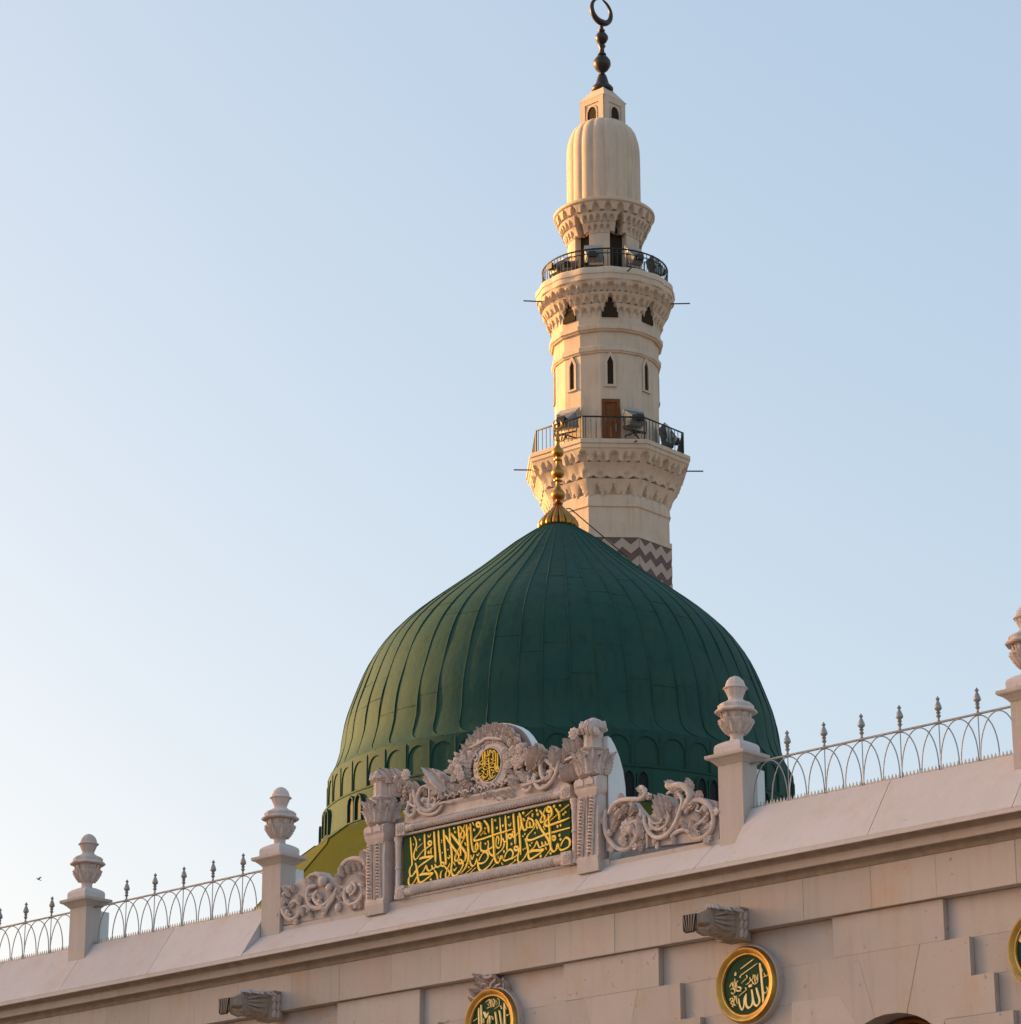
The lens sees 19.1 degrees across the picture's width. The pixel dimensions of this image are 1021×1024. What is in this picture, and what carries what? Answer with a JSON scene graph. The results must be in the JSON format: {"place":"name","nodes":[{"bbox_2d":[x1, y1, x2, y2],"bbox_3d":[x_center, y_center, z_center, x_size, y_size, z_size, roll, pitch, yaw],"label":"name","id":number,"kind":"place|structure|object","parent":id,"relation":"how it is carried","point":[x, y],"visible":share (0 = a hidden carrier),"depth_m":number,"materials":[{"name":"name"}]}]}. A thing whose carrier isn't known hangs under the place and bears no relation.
{"place":"outdoors","nodes":[
{"label":"outdoors","id":0,"kind":"place"},
{"bbox_2d":[0,755,1020,1023],"bbox_3d":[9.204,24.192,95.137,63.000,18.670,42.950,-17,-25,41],"label":"mosque wall","id":1,"kind":"structure","parent":0,"point":[894,901],"depth_m":74.73,"materials":[{"name":"stone"}]},
{"bbox_2d":[0,896,69,963],"bbox_3d":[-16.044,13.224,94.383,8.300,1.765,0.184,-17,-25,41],"label":"railing","id":2,"kind":"object","parent":1,"relation":"on","point":[26,911],"visible":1,"depth_m":93.00,"materials":[{"name":"metal"}]},
{"bbox_2d":[59,834,112,961],"bbox_3d":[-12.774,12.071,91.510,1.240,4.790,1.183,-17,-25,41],"label":"stone pillar","id":3,"kind":"structure","parent":1,"relation":"on","point":[86,898],"depth_m":91.33,"materials":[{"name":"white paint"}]},
{"bbox_2d":[94,853,261,943],"bbox_3d":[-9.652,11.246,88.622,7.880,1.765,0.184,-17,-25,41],"label":"railing","id":4,"kind":"object","parent":1,"relation":"on","point":[183,876],"visible":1,"depth_m":88.54,"materials":[{"name":"metal"}]},
{"bbox_2d":[218,988,282,1022],"bbox_3d":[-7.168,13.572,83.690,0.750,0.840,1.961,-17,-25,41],"label":"rain spout","id":5,"kind":"object","parent":1,"relation":"attached to","point":[262,1006],"visible":1,"depth_m":83.52,"materials":[{"name":"stone"}]},
{"bbox_2d":[251,787,307,936],"bbox_3d":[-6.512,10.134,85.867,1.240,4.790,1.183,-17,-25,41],"label":"stone pillar","id":6,"kind":"structure","parent":1,"relation":"on","point":[279,860],"depth_m":85.66,"materials":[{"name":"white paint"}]},
{"bbox_2d":[276,849,366,930],"bbox_3d":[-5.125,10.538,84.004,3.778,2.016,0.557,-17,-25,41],"label":"scroll carving","id":7,"kind":"object","parent":1,"relation":"on","point":[314,898],"visible":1,"depth_m":83.83,"materials":[{"name":"stone"}]},
{"bbox_2d":[359,718,625,916],"bbox_3d":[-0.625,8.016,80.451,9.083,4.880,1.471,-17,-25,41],"label":"inscribed pediment","id":8,"kind":"structure","parent":1,"relation":"on","point":[505,805],"depth_m":80.17,"materials":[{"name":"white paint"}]},
{"bbox_2d":[464,973,524,1023],"bbox_3d":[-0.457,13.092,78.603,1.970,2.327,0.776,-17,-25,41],"label":"medallion","id":9,"kind":"object","parent":1,"relation":"attached to","point":[499,1003],"visible":1,"depth_m":78.64,"materials":[{"name":"metal"}]},
{"bbox_2d":[253,420,794,909],"bbox_3d":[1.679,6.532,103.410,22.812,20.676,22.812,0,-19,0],"label":"green dome","id":10,"kind":"structure","parent":1,"relation":"on","point":[555,626],"depth_m":97.59,"materials":[{"name":"paint"}]},
{"bbox_2d":[318,826,321,843],"bbox_3d":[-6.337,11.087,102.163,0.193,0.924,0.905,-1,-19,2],"label":"window","id":11,"kind":"structure","parent":10,"relation":"in","point":[320,827],"depth_m":101.77,"materials":[{"name":"green paint"}]},
{"bbox_2d":[321,809,330,840],"bbox_3d":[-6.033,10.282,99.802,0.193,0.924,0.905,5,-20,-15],"label":"window","id":12,"kind":"structure","parent":10,"relation":"in","point":[326,817],"depth_m":99.68,"materials":[{"name":"green paint"}]},
{"bbox_2d":[346,793,363,824],"bbox_3d":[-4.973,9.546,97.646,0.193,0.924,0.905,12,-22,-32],"label":"window","id":13,"kind":"structure","parent":10,"relation":"in","point":[353,814],"depth_m":97.59,"materials":[{"name":"green paint"}]},
{"bbox_2d":[396,779,414,809],"bbox_3d":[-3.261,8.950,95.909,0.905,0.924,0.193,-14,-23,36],"label":"window","id":14,"kind":"structure","parent":10,"relation":"in","point":[398,798],"depth_m":95.87,"materials":[{"name":"green paint"}]},
{"bbox_2d":[566,508,626,556],"bbox_3d":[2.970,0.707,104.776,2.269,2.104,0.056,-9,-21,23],"label":"lightning cable","id":15,"kind":"object","parent":10,"relation":"attached to","point":[596,531],"visible":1,"depth_m":104.77,"materials":[{"name":"metal"}]},
{"bbox_2d":[623,769,649,796],"bbox_3d":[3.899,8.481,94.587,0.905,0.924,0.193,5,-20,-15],"label":"window","id":16,"kind":"structure","parent":10,"relation":"in","point":[631,782],"depth_m":94.56,"materials":[{"name":"glass"}]},
{"bbox_2d":[694,776,718,801],"bbox_3d":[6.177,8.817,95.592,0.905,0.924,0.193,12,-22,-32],"label":"window","id":17,"kind":"structure","parent":10,"relation":"in","point":[710,791],"depth_m":95.59,"materials":[{"name":"green paint"}]},
{"bbox_2d":[765,791,769,804],"bbox_3d":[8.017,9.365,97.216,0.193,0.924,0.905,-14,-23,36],"label":"window","id":18,"kind":"structure","parent":10,"relation":"in","point":[767,797],"depth_m":97.52,"materials":[{"name":"green paint"}]},
{"bbox_2d":[600,778,719,865],"bbox_3d":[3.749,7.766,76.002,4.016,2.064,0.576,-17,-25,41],"label":"scroll carving","id":19,"kind":"object","parent":1,"relation":"on","point":[631,823],"visible":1,"depth_m":75.88,"materials":[{"name":"stone"}]},
{"bbox_2d":[682,903,750,944],"bbox_3d":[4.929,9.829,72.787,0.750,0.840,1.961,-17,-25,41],"label":"rain spout","id":20,"kind":"object","parent":1,"relation":"attached to","point":[724,924],"visible":1,"depth_m":72.60,"materials":[{"name":"stone"}]},
{"bbox_2d":[704,676,769,845],"bbox_3d":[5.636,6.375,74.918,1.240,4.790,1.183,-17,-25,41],"label":"stone pillar","id":21,"kind":"structure","parent":1,"relation":"on","point":[734,757],"depth_m":74.68,"materials":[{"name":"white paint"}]},
{"bbox_2d":[715,945,783,1023],"bbox_3d":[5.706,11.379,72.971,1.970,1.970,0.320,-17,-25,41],"label":"medallion","id":22,"kind":"object","parent":1,"relation":"attached to","point":[749,986],"visible":1,"depth_m":72.85,"materials":[{"name":"metal"}]},
{"bbox_2d":[750,687,1012,807],"bbox_3d":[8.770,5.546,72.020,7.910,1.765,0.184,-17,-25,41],"label":"railing","id":23,"kind":"object","parent":1,"relation":"on","point":[899,717],"visible":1,"depth_m":71.85,"materials":[{"name":"metal"}]},
{"bbox_2d":[890,1017,930,1023],"bbox_3d":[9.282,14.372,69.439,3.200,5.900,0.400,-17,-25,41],"label":"window","id":24,"kind":"structure","parent":1,"relation":"in","point":[909,1020],"depth_m":70.14,"materials":[{"name":"brown wood"}]},
{"bbox_2d":[995,607,1020,769],"bbox_3d":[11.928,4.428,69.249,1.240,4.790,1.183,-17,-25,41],"label":"stone pillar","id":25,"kind":"structure","parent":1,"relation":"on","point":[1011,693],"depth_m":69.19,"materials":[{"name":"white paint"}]},
{"bbox_2d":[1007,917,1020,982],"bbox_3d":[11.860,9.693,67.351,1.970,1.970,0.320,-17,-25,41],"label":"medallion","id":26,"kind":"object","parent":1,"relation":"attached to","point":[1014,950],"visible":1,"depth_m":67.79,"materials":[{"name":"metal"}]},
{"bbox_2d":[0,0,1020,960],"label":"sky","id":27,"kind":"structure","parent":0,"point":[276,377],"materials":[{"name":"blue"}]},
{"bbox_2d":[514,0,702,588],"bbox_3d":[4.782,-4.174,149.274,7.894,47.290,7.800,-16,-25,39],"label":"minaret","id":28,"kind":"object","parent":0,"point":[605,323],"visible":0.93,"depth_m":148.31,"materials":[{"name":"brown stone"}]},
{"bbox_2d":[553,371,555,406],"bbox_3d":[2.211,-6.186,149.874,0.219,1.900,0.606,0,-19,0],"label":"slit window","id":29,"kind":"structure","parent":28,"relation":"in","point":[554,403],"depth_m":149.57,"materials":[{"name":"stone"}]},
{"bbox_2d":[547,256,570,277],"bbox_3d":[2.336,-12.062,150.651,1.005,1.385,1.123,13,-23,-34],"label":"floodlight","id":30,"kind":"object","parent":28,"relation":"attached to","point":[550,266],"visible":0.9,"depth_m":150.40,"materials":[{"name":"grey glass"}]},
{"bbox_2d":[554,407,579,441],"bbox_3d":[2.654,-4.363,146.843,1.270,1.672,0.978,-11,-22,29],"label":"floodlight","id":31,"kind":"object","parent":28,"relation":"attached to","point":[569,415],"visible":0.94,"depth_m":146.73,"materials":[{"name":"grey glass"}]},
{"bbox_2d":[559,260,578,272],"bbox_3d":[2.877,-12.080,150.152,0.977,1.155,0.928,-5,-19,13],"label":"floodlight","id":32,"kind":"object","parent":28,"relation":"attached to","point":[564,266],"visible":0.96,"depth_m":149.93,"materials":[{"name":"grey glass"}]},
{"bbox_2d":[563,303,575,324],"bbox_3d":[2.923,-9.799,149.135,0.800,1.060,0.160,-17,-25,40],"label":"trefoil window","id":33,"kind":"structure","parent":28,"relation":"in","point":[569,317],"depth_m":149.02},
{"bbox_2d":[567,357,576,392],"bbox_3d":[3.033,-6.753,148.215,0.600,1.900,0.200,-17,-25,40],"label":"slit window","id":34,"kind":"structure","parent":28,"relation":"in","point":[572,366],"depth_m":148.12,"materials":[{"name":"stone"}]},
{"bbox_2d":[581,234,588,267],"bbox_3d":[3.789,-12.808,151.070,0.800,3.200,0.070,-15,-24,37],"label":"door","id":35,"kind":"structure","parent":28,"relation":"in","point":[584,241],"depth_m":151.26,"materials":[{"name":"brown wood"}]},
{"bbox_2d":[582,245,603,266],"bbox_3d":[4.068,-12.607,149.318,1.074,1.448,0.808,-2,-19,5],"label":"floodlight","id":36,"kind":"object","parent":28,"relation":"attached to","point":[589,258],"visible":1,"depth_m":149.23,"materials":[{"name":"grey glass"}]},
{"bbox_2d":[602,297,617,316],"bbox_3d":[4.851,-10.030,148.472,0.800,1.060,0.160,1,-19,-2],"label":"trefoil window","id":37,"kind":"structure","parent":28,"relation":"in","point":[609,311],"depth_m":148.33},
{"bbox_2d":[604,352,616,386],"bbox_3d":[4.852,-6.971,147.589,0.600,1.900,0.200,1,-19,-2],"label":"slit window","id":38,"kind":"structure","parent":28,"relation":"in","point":[610,366],"depth_m":147.50,"materials":[{"name":"stone"}]},
{"bbox_2d":[602,399,619,438],"bbox_3d":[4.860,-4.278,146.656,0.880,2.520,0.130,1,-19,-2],"label":"door","id":39,"kind":"structure","parent":28,"relation":"in","point":[610,407],"depth_m":146.71,"materials":[{"name":"brown wood"}]},
{"bbox_2d":[610,223,621,266],"bbox_3d":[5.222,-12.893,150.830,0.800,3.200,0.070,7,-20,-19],"label":"door","id":40,"kind":"structure","parent":28,"relation":"in","point":[615,240],"depth_m":150.89,"materials":[{"name":"brown wood"}]},
{"bbox_2d":[620,406,646,438],"bbox_3d":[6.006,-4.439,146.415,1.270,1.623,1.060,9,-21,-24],"label":"floodlight","id":41,"kind":"object","parent":28,"relation":"attached to","point":[636,423],"visible":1,"depth_m":146.24,"materials":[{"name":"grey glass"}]},
{"bbox_2d":[624,246,645,270],"bbox_3d":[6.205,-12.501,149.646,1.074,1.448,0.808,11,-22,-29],"label":"floodlight","id":42,"kind":"object","parent":28,"relation":"attached to","point":[632,260],"visible":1,"depth_m":149.49,"materials":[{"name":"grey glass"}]},
{"bbox_2d":[642,358,650,393],"bbox_3d":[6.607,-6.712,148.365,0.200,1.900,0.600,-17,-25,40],"label":"slit window","id":43,"kind":"structure","parent":28,"relation":"in","point":[645,366],"depth_m":148.26,"materials":[{"name":"stone"}]},
{"bbox_2d":[642,306,653,325],"bbox_3d":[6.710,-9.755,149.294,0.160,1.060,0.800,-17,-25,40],"label":"trefoil window","id":44,"kind":"structure","parent":28,"relation":"in","point":[648,319],"depth_m":149.21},
{"bbox_2d":[645,257,665,276],"bbox_3d":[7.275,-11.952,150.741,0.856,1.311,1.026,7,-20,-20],"label":"floodlight","id":45,"kind":"object","parent":28,"relation":"on","point":[661,272],"visible":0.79,"depth_m":150.58,"materials":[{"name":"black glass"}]},
{"bbox_2d":[658,372,659,406],"bbox_3d":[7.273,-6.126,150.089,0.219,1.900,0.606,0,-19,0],"label":"slit window","id":46,"kind":"structure","parent":28,"relation":"in","point":[658,372],"depth_m":149.83,"materials":[{"name":"stone"}]},
{"bbox_2d":[658,422,679,448],"bbox_3d":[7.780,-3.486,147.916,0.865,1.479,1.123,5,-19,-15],"label":"floodlight","id":47,"kind":"object","parent":28,"relation":"attached to","point":[677,441],"visible":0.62,"depth_m":147.70,"materials":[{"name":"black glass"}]}
]}

